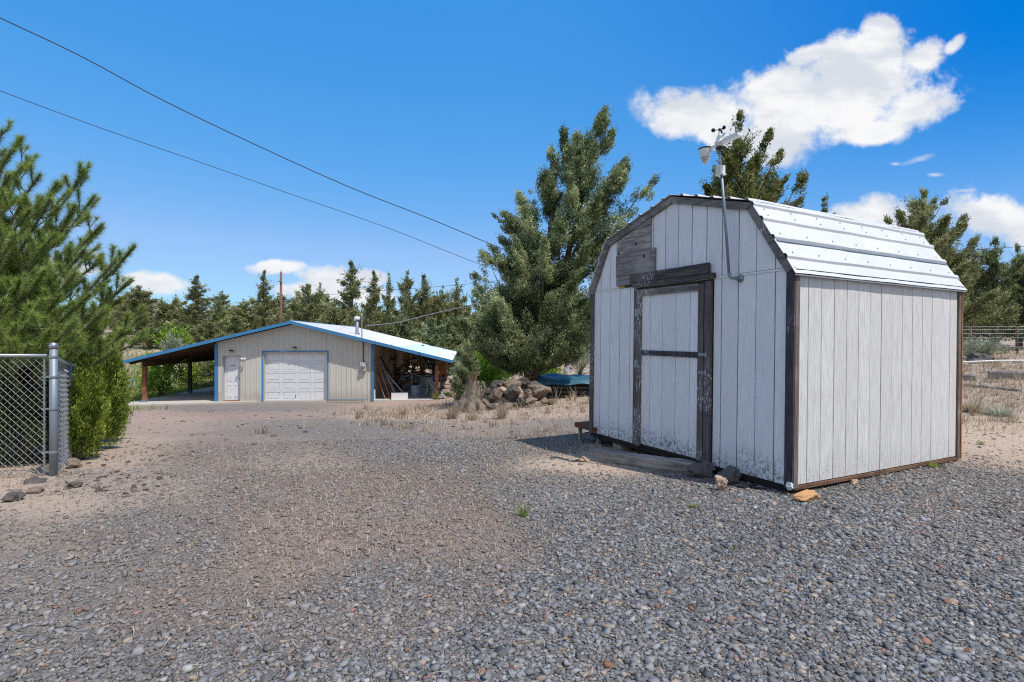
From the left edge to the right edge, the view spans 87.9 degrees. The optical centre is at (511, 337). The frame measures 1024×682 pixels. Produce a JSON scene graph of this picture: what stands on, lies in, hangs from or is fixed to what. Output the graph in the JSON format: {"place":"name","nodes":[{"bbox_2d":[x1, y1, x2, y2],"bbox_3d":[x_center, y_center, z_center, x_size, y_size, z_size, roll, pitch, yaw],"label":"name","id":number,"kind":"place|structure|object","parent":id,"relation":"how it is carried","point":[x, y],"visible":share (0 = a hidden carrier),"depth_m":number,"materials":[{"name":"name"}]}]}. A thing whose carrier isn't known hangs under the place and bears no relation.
{"place":"outdoors","nodes":[
{"label":"outdoors","id":0,"kind":"place"},
{"bbox_2d":[14,347,213,413],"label":"green grass","id":1,"kind":"structure","parent":0,"point":[138,395],"depth_m":29.31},
{"bbox_2d":[1,91,500,270],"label":"overhead cable","id":2,"kind":"object","parent":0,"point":[226,171],"visible":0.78,"depth_m":15.82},
{"bbox_2d":[0,17,502,248],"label":"overhead cable","id":3,"kind":"object","parent":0,"point":[225,130],"visible":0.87,"depth_m":14.59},
{"bbox_2d":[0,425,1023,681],"bbox_3d":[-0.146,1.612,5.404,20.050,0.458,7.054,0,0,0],"label":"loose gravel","id":4,"kind":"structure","parent":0,"point":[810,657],"depth_m":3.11,"materials":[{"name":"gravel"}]},
{"bbox_2d":[0,325,1023,681],"bbox_3d":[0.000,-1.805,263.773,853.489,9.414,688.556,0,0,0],"label":"ground","id":5,"kind":"structure","parent":0,"point":[164,431],"depth_m":4.41,"materials":[{"name":"soil"}]},
{"bbox_2d":[0,491,25,501],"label":"rock","id":6,"kind":"object","parent":5,"relation":"on","point":[12,496],"visible":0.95,"depth_m":4.87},
{"bbox_2d":[0,354,47,476],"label":"chain link fence","id":7,"kind":"object","parent":5,"relation":"on","point":[17,356],"visible":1,"depth_m":6.07,"materials":[{"name":"metal"}]},
{"bbox_2d":[25,486,44,493],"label":"rock","id":8,"kind":"object","parent":5,"relation":"on","point":[37,489],"visible":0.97,"depth_m":5.20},
{"bbox_2d":[23,476,47,484],"bbox_3d":[-5.183,1.554,5.774,0.207,0.093,0.185,0,0,-36],"label":"rock","id":9,"kind":"object","parent":5,"relation":"on","point":[33,479],"visible":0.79,"depth_m":5.73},
{"bbox_2d":[0,340,84,467],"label":"evergreen shrub","id":10,"kind":"object","parent":5,"relation":"on","point":[25,417],"visible":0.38,"depth_m":6.82,"materials":[{"name":"green plant"}]},
{"bbox_2d":[41,342,58,476],"bbox_3d":[-5.345,0.928,6.150,0.162,1.748,0.093,0,0,0],"label":"corner post","id":11,"kind":"object","parent":5,"relation":"on","point":[53,408],"visible":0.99,"depth_m":6.12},
{"bbox_2d":[58,358,81,472],"bbox_3d":[-5.976,1.036,7.223,0.098,1.637,2.430,0,0,-33],"label":"chain link fence","id":12,"kind":"object","parent":5,"relation":"on","point":[67,370],"visible":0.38,"depth_m":6.64,"materials":[{"name":"metal"}]},
{"bbox_2d":[65,458,81,468],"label":"rock","id":13,"kind":"object","parent":5,"relation":"on","point":[73,462],"visible":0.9,"depth_m":6.68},
{"bbox_2d":[38,354,110,459],"bbox_3d":[-5.994,1.003,7.288,0.823,1.569,0.806,0,0,0],"label":"evergreen shrub","id":14,"kind":"object","parent":5,"relation":"on","point":[91,425],"visible":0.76,"depth_m":7.26,"materials":[{"name":"green plant"}]},
{"bbox_2d":[0,116,153,405],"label":"pine tree","id":15,"kind":"object","parent":5,"relation":"on","point":[32,311],"visible":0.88,"depth_m":7.29,"materials":[{"name":"green plant"}]},
{"bbox_2d":[38,333,130,441],"bbox_3d":[-7.481,0.823,9.175,1.404,2.243,1.355,0,0,-19],"label":"evergreen shrub","id":16,"kind":"object","parent":5,"relation":"on","point":[126,411],"visible":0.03,"depth_m":9.43,"materials":[{"name":"green plant"}]},
{"bbox_2d":[71,346,129,450],"bbox_3d":[-6.479,0.981,8.229,0.841,1.747,0.892,0,0,0],"label":"evergreen shrub","id":17,"kind":"object","parent":5,"relation":"on","point":[112,393],"visible":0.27,"depth_m":8.33,"materials":[{"name":"green plant"}]},
{"bbox_2d":[54,442,164,494],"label":"scattered rocks","id":18,"kind":"object","parent":5,"relation":"on","point":[99,489],"visible":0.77,"depth_m":5.87,"materials":[{"name":"grey rock"}]},
{"bbox_2d":[98,352,129,441],"bbox_3d":[-7.377,1.080,9.441,0.950,1.771,0.887,0,0,0],"label":"evergreen shrub","id":19,"kind":"object","parent":5,"relation":"on","point":[117,370],"visible":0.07,"depth_m":9.57,"materials":[{"name":"green plant"}]},
{"bbox_2d":[106,353,134,432],"bbox_3d":[-8.345,1.108,10.871,1.033,1.991,1.018,0,0,0],"label":"evergreen shrub","id":20,"kind":"object","parent":5,"relation":"on","point":[126,387],"visible":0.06,"depth_m":10.99,"materials":[{"name":"green plant"}]},
{"bbox_2d":[104,285,177,336],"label":"juniper tree","id":21,"kind":"object","parent":5,"relation":"on","point":[135,300],"visible":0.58,"depth_m":43.74,"materials":[{"name":"green plant"}]},
{"bbox_2d":[126,323,168,347],"bbox_3d":[-26.536,-0.120,38.683,3.163,1.902,3.458,0,0,28],"label":"tree","id":22,"kind":"object","parent":5,"relation":"on","point":[148,343],"visible":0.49,"depth_m":38.59,"materials":[{"name":"green plant"}]},
{"bbox_2d":[131,345,192,395],"bbox_3d":[-16.866,1.658,25.602,2.662,2.654,2.788,0,0,0],"label":"leafy bush","id":23,"kind":"object","parent":5,"relation":"on","point":[157,382],"visible":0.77,"depth_m":25.32,"materials":[{"name":"green plant"}]},
{"bbox_2d":[141,297,187,329],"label":"juniper tree","id":24,"kind":"object","parent":5,"relation":"on","point":[165,310],"visible":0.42,"depth_m":49.45,"materials":[{"name":"green plant"}]},
{"bbox_2d":[152,321,194,350],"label":"leafy bush","id":25,"kind":"object","parent":5,"relation":"on","point":[185,339],"visible":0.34,"depth_m":36.68,"materials":[{"name":"green plant"}]},
{"bbox_2d":[149,318,199,346],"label":"juniper tree","id":26,"kind":"object","parent":5,"relation":"on","point":[192,332],"visible":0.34,"depth_m":40.01,"materials":[{"name":"green plant"}]},
{"bbox_2d":[159,330,189,349],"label":"sagebrush","id":27,"kind":"object","parent":5,"relation":"on","point":[173,344],"visible":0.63,"depth_m":35.79,"materials":[{"name":"green plant"}]},
{"bbox_2d":[176,362,206,386],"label":"leafy bush","id":28,"kind":"object","parent":5,"relation":"on","point":[196,371],"visible":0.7,"depth_m":29.98,"materials":[{"name":"green plant"}]},
{"bbox_2d":[174,275,218,336],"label":"juniper tree","id":29,"kind":"object","parent":5,"relation":"on","point":[195,295],"visible":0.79,"depth_m":46.75,"materials":[{"name":"green plant"}]},
{"bbox_2d":[185,360,213,376],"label":"leafy bush","id":30,"kind":"object","parent":5,"relation":"on","point":[209,368],"visible":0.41,"depth_m":32.55,"materials":[{"name":"green plant"}]},
{"bbox_2d":[190,318,230,341],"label":"juniper tree","id":31,"kind":"object","parent":5,"relation":"on","point":[206,332],"visible":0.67,"depth_m":41.82,"materials":[{"name":"green plant"}]},
{"bbox_2d":[207,300,230,334],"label":"juniper tree","id":32,"kind":"object","parent":5,"relation":"on","point":[218,316],"visible":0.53,"depth_m":48.83,"materials":[{"name":"green plant"}]},
{"bbox_2d":[218,312,251,335],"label":"juniper tree","id":33,"kind":"object","parent":5,"relation":"on","point":[236,326],"visible":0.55,"depth_m":43.75,"materials":[{"name":"green plant"}]},
{"bbox_2d":[221,298,270,332],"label":"juniper tree","id":34,"kind":"object","parent":5,"relation":"on","point":[242,310],"visible":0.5,"depth_m":52.73,"materials":[{"name":"green plant"}]},
{"bbox_2d":[248,269,276,327],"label":"juniper tree","id":35,"kind":"object","parent":5,"relation":"on","point":[262,294],"visible":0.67,"depth_m":47.76,"materials":[{"name":"green plant"}]},
{"bbox_2d":[263,311,287,325],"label":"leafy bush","id":36,"kind":"object","parent":5,"relation":"on","point":[276,320],"visible":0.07,"depth_m":41.64,"materials":[{"name":"green plant"}]},
{"bbox_2d":[278,272,281,322],"bbox_3d":[-16.986,-1.137,38.977,0.280,7.628,0.275,0,0,0],"label":"utility pole","id":37,"kind":"object","parent":5,"relation":"on","point":[280,281],"visible":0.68,"depth_m":38.92,"materials":[{"name":"brown wood"}]},
{"bbox_2d":[122,314,456,405],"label":"garage building","id":38,"kind":"structure","parent":5,"relation":"on","point":[294,361],"depth_m":23.64,"materials":[{"name":"beige"}]},
{"bbox_2d":[225,356,239,399],"bbox_3d":[-12.291,1.775,23.389,0.700,1.930,0.070,0,0,-5],"label":"entry door","id":39,"kind":"structure","parent":38,"relation":"in","point":[232,363],"depth_m":23.39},
{"bbox_2d":[265,353,326,399],"bbox_3d":[-9.600,1.715,23.673,2.690,2.130,0.048,0,0,-5],"label":"garage door","id":40,"kind":"structure","parent":38,"relation":"in","point":[288,376],"depth_m":23.66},
{"bbox_2d":[379,362,396,392],"bbox_3d":[-5.882,1.965,25.198,0.834,1.584,0.500,0,0,17],"label":"leaning board","id":41,"kind":"object","parent":38,"relation":"on","point":[387,381],"visible":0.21,"depth_m":25.06,"materials":[{"name":"grey wood"}]},
{"bbox_2d":[391,392,407,399],"bbox_3d":[-5.080,2.640,24.035,0.720,0.280,0.400,0,0,-9],"label":"crate","id":42,"kind":"object","parent":38,"relation":"on","point":[400,396],"visible":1,"depth_m":23.84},
{"bbox_2d":[390,373,428,393],"bbox_3d":[-5.209,2.305,26.915,1.900,0.950,0.800,0,0,-5],"label":"table","id":43,"kind":"object","parent":38,"relation":"on","point":[426,374],"visible":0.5,"depth_m":26.63,"materials":[{"name":"grey plastic"}]},
{"bbox_2d":[390,353,428,375],"bbox_3d":[-5.197,1.360,26.968,1.974,1.196,1.150,0,0,-5],"label":"junk heap","id":44,"kind":"object","parent":43,"relation":"on","point":[399,367],"visible":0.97,"depth_m":26.81,"materials":[{"name":"brown wood"}]},
{"bbox_2d":[394,366,425,389],"bbox_3d":[-5.473,2.194,28.573,1.818,1.458,1.697,0,0,-5],"label":"junk heap","id":45,"kind":"object","parent":38,"relation":"on","point":[400,383],"visible":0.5,"depth_m":28.29,"materials":[{"name":"grey wood"}]},
{"bbox_2d":[419,375,432,397],"bbox_3d":[-4.033,2.279,24.983,0.624,1.008,0.644,0,0,-11],"label":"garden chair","id":46,"kind":"object","parent":38,"relation":"on","point":[424,382],"visible":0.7,"depth_m":25.15,"materials":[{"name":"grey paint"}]},
{"bbox_2d":[426,377,445,398],"bbox_3d":[-3.579,2.313,24.497,0.439,0.936,1.334,0,0,-45],"label":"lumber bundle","id":47,"kind":"object","parent":38,"relation":"on","point":[432,386],"visible":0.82,"depth_m":24.42,"materials":[{"name":"grey wood"}]},
{"bbox_2d":[277,298,302,320],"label":"juniper tree","id":48,"kind":"object","parent":5,"relation":"on","point":[293,308],"visible":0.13,"depth_m":53.49,"materials":[{"name":"green plant"}]},
{"bbox_2d":[276,281,326,322],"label":"juniper tree","id":49,"kind":"object","parent":5,"relation":"on","point":[310,307],"visible":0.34,"depth_m":45.70,"materials":[{"name":"green plant"}]},
{"bbox_2d":[316,297,354,326],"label":"juniper tree","id":50,"kind":"object","parent":5,"relation":"on","point":[338,316],"visible":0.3,"depth_m":42.94,"materials":[{"name":"green plant"}]},
{"bbox_2d":[333,259,374,325],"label":"juniper tree","id":51,"kind":"object","parent":5,"relation":"on","point":[350,288],"visible":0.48,"depth_m":46.77,"materials":[{"name":"green plant"}]},
{"bbox_2d":[347,301,384,333],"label":"juniper tree","id":52,"kind":"object","parent":5,"relation":"on","point":[368,314],"visible":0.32,"depth_m":40.77,"materials":[{"name":"green plant"}]},
{"bbox_2d":[360,270,389,331],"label":"juniper tree","id":53,"kind":"object","parent":5,"relation":"on","point":[375,294],"visible":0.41,"depth_m":49.83,"materials":[{"name":"green plant"}]},
{"bbox_2d":[377,272,396,335],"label":"juniper tree","id":54,"kind":"object","parent":5,"relation":"on","point":[389,304],"visible":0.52,"depth_m":51.82,"materials":[{"name":"green plant"}]},
{"bbox_2d":[384,310,419,365],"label":"juniper tree","id":55,"kind":"object","parent":5,"relation":"on","point":[403,329],"visible":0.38,"depth_m":40.84,"materials":[{"name":"green plant"}]},
{"bbox_2d":[392,270,423,337],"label":"juniper tree","id":56,"kind":"object","parent":5,"relation":"on","point":[406,302],"visible":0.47,"depth_m":46.77,"materials":[{"name":"green plant"}]},
{"bbox_2d":[412,273,436,342],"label":"juniper tree","id":57,"kind":"object","parent":5,"relation":"on","point":[424,303],"visible":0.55,"depth_m":47.80,"materials":[{"name":"green plant"}]},
{"bbox_2d":[406,316,461,375],"bbox_3d":[-5.194,0.673,38.141,4.445,4.468,4.067,0,0,17],"label":"juniper tree","id":58,"kind":"object","parent":5,"relation":"on","point":[436,338],"visible":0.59,"depth_m":37.82,"materials":[{"name":"green plant"}]},
{"bbox_2d":[425,284,454,341],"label":"juniper tree","id":59,"kind":"object","parent":5,"relation":"on","point":[439,303],"visible":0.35,"depth_m":51.01,"materials":[{"name":"green plant"}]},
{"bbox_2d":[440,312,463,369],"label":"juniper tree","id":60,"kind":"object","parent":5,"relation":"on","point":[452,331],"visible":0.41,"depth_m":41.59,"materials":[{"name":"green plant"}]},
{"bbox_2d":[441,404,466,418],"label":"dry bush","id":61,"kind":"object","parent":5,"relation":"on","point":[452,415],"visible":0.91,"depth_m":12.30,"materials":[{"name":"beige plant"}]},
{"bbox_2d":[443,277,471,345],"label":"juniper tree","id":62,"kind":"object","parent":5,"relation":"on","point":[454,295],"visible":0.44,"depth_m":44.80,"materials":[{"name":"green plant"}]},
{"bbox_2d":[442,342,485,402],"bbox_3d":[-1.375,1.194,15.648,1.354,2.215,1.135,0,0,0],"label":"juniper tree","id":63,"kind":"object","parent":5,"relation":"on","point":[466,365],"visible":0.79,"depth_m":15.49,"materials":[{"name":"green plant"}]},
{"bbox_2d":[448,370,488,412],"bbox_3d":[-1.085,1.428,13.987,1.112,1.125,0.848,0,0,21],"label":"tree stump","id":64,"kind":"object","parent":5,"relation":"on","point":[472,394],"visible":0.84,"depth_m":13.84,"materials":[{"name":"brown wood"}]},
{"bbox_2d":[455,298,491,363],"bbox_3d":[-1.925,-0.283,39.651,4.519,5.876,4.939,0,0,-3],"label":"juniper tree","id":65,"kind":"object","parent":5,"relation":"on","point":[473,317],"visible":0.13,"depth_m":39.59,"materials":[{"name":"green plant"}]},
{"bbox_2d":[482,399,491,405],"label":"rock","id":66,"kind":"object","parent":5,"relation":"on","point":[485,402],"visible":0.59,"depth_m":14.03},
{"bbox_2d":[488,395,494,402],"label":"rock","id":67,"kind":"object","parent":66,"relation":"on","point":[491,398],"visible":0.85,"depth_m":14.11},
{"bbox_2d":[490,385,502,401],"bbox_3d":[-0.448,1.508,14.261,0.337,0.444,0.400,0,0,25],"label":"rock","id":68,"kind":"object","parent":67,"relation":"on","point":[496,393],"visible":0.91,"depth_m":14.15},
{"bbox_2d":[487,404,497,409],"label":"rock","id":69,"kind":"object","parent":5,"relation":"on","point":[492,407],"visible":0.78,"depth_m":13.90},
{"bbox_2d":[471,339,514,397],"bbox_3d":[-0.616,0.961,19.869,2.188,2.796,1.978,0,0,0],"label":"leafy bush","id":70,"kind":"object","parent":5,"relation":"on","point":[488,374],"visible":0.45,"depth_m":19.53,"materials":[{"name":"green plant"}]},
{"bbox_2d":[488,398,510,418],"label":"dry bush","id":71,"kind":"object","parent":5,"relation":"on","point":[501,414],"visible":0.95,"depth_m":11.79,"materials":[{"name":"beige plant"}]},
{"bbox_2d":[4,285,1011,341],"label":"distant wood","id":72,"kind":"object","parent":5,"relation":"on","point":[177,302],"visible":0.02,"depth_m":57.60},
{"bbox_2d":[504,384,520,402],"bbox_3d":[0.004,1.500,14.284,0.432,0.542,0.399,0,0,31],"label":"rock","id":73,"kind":"object","parent":5,"relation":"on","point":[512,393],"visible":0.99,"depth_m":14.18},
{"bbox_2d":[514,499,529,516],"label":"weed","id":74,"kind":"object","parent":5,"relation":"on","point":[523,512],"visible":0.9,"depth_m":4.29,"materials":[{"name":"green plant"}]},
{"bbox_2d":[526,397,537,404],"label":"rock","id":75,"kind":"object","parent":5,"relation":"on","point":[530,400],"visible":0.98,"depth_m":14.00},
{"bbox_2d":[528,384,551,400],"bbox_3d":[0.736,1.491,14.325,0.650,0.490,0.604,0,0,0],"label":"rock","id":76,"kind":"object","parent":75,"relation":"on","point":[539,392],"visible":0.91,"depth_m":14.18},
{"bbox_2d":[540,349,565,374],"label":"leafy bush","id":77,"kind":"object","parent":5,"relation":"on","point":[553,370],"visible":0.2,"depth_m":23.59,"materials":[{"name":"green plant"}]},
{"bbox_2d":[453,102,660,399],"bbox_3d":[1.221,-2.568,16.434,5.809,9.579,4.207,0,0,31],"label":"juniper tree","id":78,"kind":"object","parent":5,"relation":"on","point":[509,338],"visible":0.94,"depth_m":16.01,"materials":[{"name":"green plant"}]},
{"bbox_2d":[534,373,588,397],"bbox_3d":[1.921,1.506,16.866,2.500,0.635,1.800,0,0,3],"label":"covered pile","id":79,"kind":"object","parent":5,"relation":"on","point":[576,382],"visible":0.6,"depth_m":16.12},
{"bbox_2d":[562,347,589,374],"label":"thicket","id":80,"kind":"object","parent":5,"relation":"on","point":[581,367],"visible":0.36,"depth_m":24.83,"materials":[{"name":"green plant"}]},
{"bbox_2d":[575,421,602,443],"bbox_3d":[1.692,1.438,8.181,1.350,0.350,0.580,0,0,-27],"label":"bench","id":81,"kind":"object","parent":5,"relation":"on","point":[580,426],"visible":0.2,"depth_m":8.01,"materials":[{"name":"brown wood"}]},
{"bbox_2d":[253,346,1023,438],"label":"dead grass tussocks","id":82,"kind":"object","parent":5,"relation":"on","point":[399,411],"visible":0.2,"depth_m":12.59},
{"bbox_2d":[598,449,696,473],"bbox_3d":[1.556,1.440,6.183,1.182,0.163,0.162,-2,-1,40],"label":"timber","id":83,"kind":"object","parent":5,"relation":"on","point":[676,465],"visible":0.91,"depth_m":6.12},
{"bbox_2d":[686,460,715,477],"bbox_3d":[2.006,1.409,5.678,0.317,0.194,0.194,0,0,-15],"label":"rock","id":84,"kind":"object","parent":5,"relation":"on","point":[705,468],"visible":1,"depth_m":5.62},
{"bbox_2d":[715,475,727,490],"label":"rock","id":85,"kind":"object","parent":5,"relation":"on","point":[721,482],"visible":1,"depth_m":5.06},
{"bbox_2d":[713,465,741,483],"bbox_3d":[2.183,1.400,5.386,0.264,0.202,0.217,0,0,0],"label":"rock","id":86,"kind":"object","parent":5,"relation":"on","point":[731,474],"visible":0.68,"depth_m":5.33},
{"bbox_2d":[699,109,810,207],"bbox_3d":[6.273,-2.204,14.309,3.675,7.880,3.342,0,0,0],"label":"juniper tree","id":87,"kind":"object","parent":5,"relation":"on","point":[765,187],"visible":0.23,"depth_m":14.03,"materials":[{"name":"green plant"}]},
{"bbox_2d":[587,194,966,492],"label":"garden shed","id":88,"kind":"structure","parent":5,"relation":"on","point":[816,349],"depth_m":5.75,"materials":[{"name":"paint"}]},
{"bbox_2d":[634,283,706,461],"bbox_3d":[1.862,0.385,6.340,0.071,2.000,1.205,1,0,-27],"label":"door","id":89,"kind":"structure","parent":88,"relation":"in","point":[669,361],"depth_m":6.32,"materials":[{"name":"paint"}]},
{"bbox_2d":[698,125,743,282],"bbox_3d":[2.181,-1.378,5.543,0.184,1.618,0.465,0,0,-42],"label":"weather station","id":90,"kind":"object","parent":88,"relation":"attached to","point":[706,151],"visible":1,"depth_m":5.49,"materials":[{"name":"white plastic"}]},
{"bbox_2d":[792,489,820,501],"bbox_3d":[2.644,1.422,4.766,0.298,0.105,0.113,0,0,-18],"label":"rock","id":91,"kind":"object","parent":5,"relation":"on","point":[806,495],"visible":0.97,"depth_m":4.73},
{"bbox_2d":[821,194,835,213],"bbox_3d":[9.819,-1.530,16.548,2.062,5.948,2.054,0,0,16],"label":"juniper tree","id":92,"kind":"object","parent":5,"relation":"on","point":[824,199],"visible":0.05,"depth_m":16.45,"materials":[{"name":"green plant"}]},
{"bbox_2d":[883,186,1022,342],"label":"juniper tree","id":93,"kind":"object","parent":5,"relation":"on","point":[941,237],"visible":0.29,"depth_m":25.92,"materials":[{"name":"green plant"}]},
{"bbox_2d":[962,395,993,412],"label":"dry bush","id":94,"kind":"object","parent":5,"relation":"on","point":[970,403],"visible":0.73,"depth_m":10.03,"materials":[{"name":"beige plant"}]},
{"bbox_2d":[965,353,994,362],"bbox_3d":[17.407,0.762,19.776,0.772,0.419,0.766,0,0,0],"label":"rock","id":95,"kind":"object","parent":5,"relation":"on","point":[977,356],"visible":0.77,"depth_m":19.63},
{"bbox_2d":[963,259,1013,343],"bbox_3d":[28.998,-2.173,32.940,4.666,5.847,4.768,0,0,9],"label":"juniper tree","id":96,"kind":"object","parent":5,"relation":"on","point":[975,288],"visible":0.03,"depth_m":32.71,"materials":[{"name":"green plant"}]},
{"bbox_2d":[963,332,1017,358],"bbox_3d":[18.517,0.330,21.075,1.977,1.238,1.758,0,0,0],"label":"sagebrush","id":97,"kind":"object","parent":5,"relation":"on","point":[987,347],"visible":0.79,"depth_m":20.74,"materials":[{"name":"green plant"}]},
{"bbox_2d":[963,384,1021,391],"bbox_3d":[11.924,1.243,13.250,0.097,0.088,1.337,0,1,-11],"label":"log","id":98,"kind":"object","parent":5,"relation":"on","point":[1002,388],"visible":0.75,"depth_m":13.06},
{"bbox_2d":[963,360,1022,362],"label":"white pipe","id":99,"kind":"object","parent":5,"relation":"on","point":[992,360],"visible":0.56,"depth_m":19.20,"materials":[{"name":"plastic"}]},
{"bbox_2d":[964,234,1023,343],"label":"juniper tree","id":100,"kind":"object","parent":5,"relation":"on","point":[998,270],"visible":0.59,"depth_m":28.72,"materials":[{"name":"green leaf"},{"name":"bark"}]},
{"bbox_2d":[967,326,1023,353],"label":"wire fence","id":101,"kind":"object","parent":5,"relation":"on","point":[1017,333],"visible":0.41,"depth_m":24.37,"materials":[{"name":"grey metal"}]},
{"bbox_2d":[977,401,1019,417],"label":"dry bush","id":102,"kind":"object","parent":5,"relation":"on","point":[999,412],"visible":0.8,"depth_m":9.62,"materials":[{"name":"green plant"}]},
{"bbox_2d":[988,370,1023,379],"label":"log","id":103,"kind":"object","parent":5,"relation":"on","point":[996,374],"visible":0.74,"depth_m":14.92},
{"bbox_2d":[999,241,1023,347],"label":"juniper tree","id":104,"kind":"object","parent":5,"relation":"on","point":[1018,257],"visible":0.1,"depth_m":30.36,"materials":[{"name":"green plant"}]},
{"bbox_2d":[1009,257,1023,340],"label":"juniper tree","id":105,"kind":"object","parent":5,"relation":"on","point":[1020,290],"visible":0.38,"depth_m":28.94,"materials":[{"name":"green plant"}]},
{"bbox_2d":[0,344,1023,652],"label":"dry grass","id":106,"kind":"structure","parent":0,"point":[964,420],"depth_m":5.21,"materials":[{"name":"plant"}]},
{"bbox_2d":[0,424,1023,681],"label":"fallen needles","id":107,"kind":"object","parent":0,"point":[500,568],"visible":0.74,"depth_m":3.21,"materials":[{"name":"plant"}]},
{"bbox_2d":[0,0,1023,324],"label":"sky","id":108,"kind":"structure","parent":0,"point":[437,110],"materials":[{"name":"blue"}]},
{"bbox_2d":[11,353,1023,462],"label":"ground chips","id":109,"kind":"object","parent":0,"point":[370,420],"visible":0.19,"depth_m":11.13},
{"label":"rock","id":110,"kind":"object","parent":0,"visible":0},
{"bbox_2d":[503,379,521,387],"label":"rock","id":111,"kind":"object","parent":110,"relation":"on","point":[508,383],"visible":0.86,"depth_m":14.53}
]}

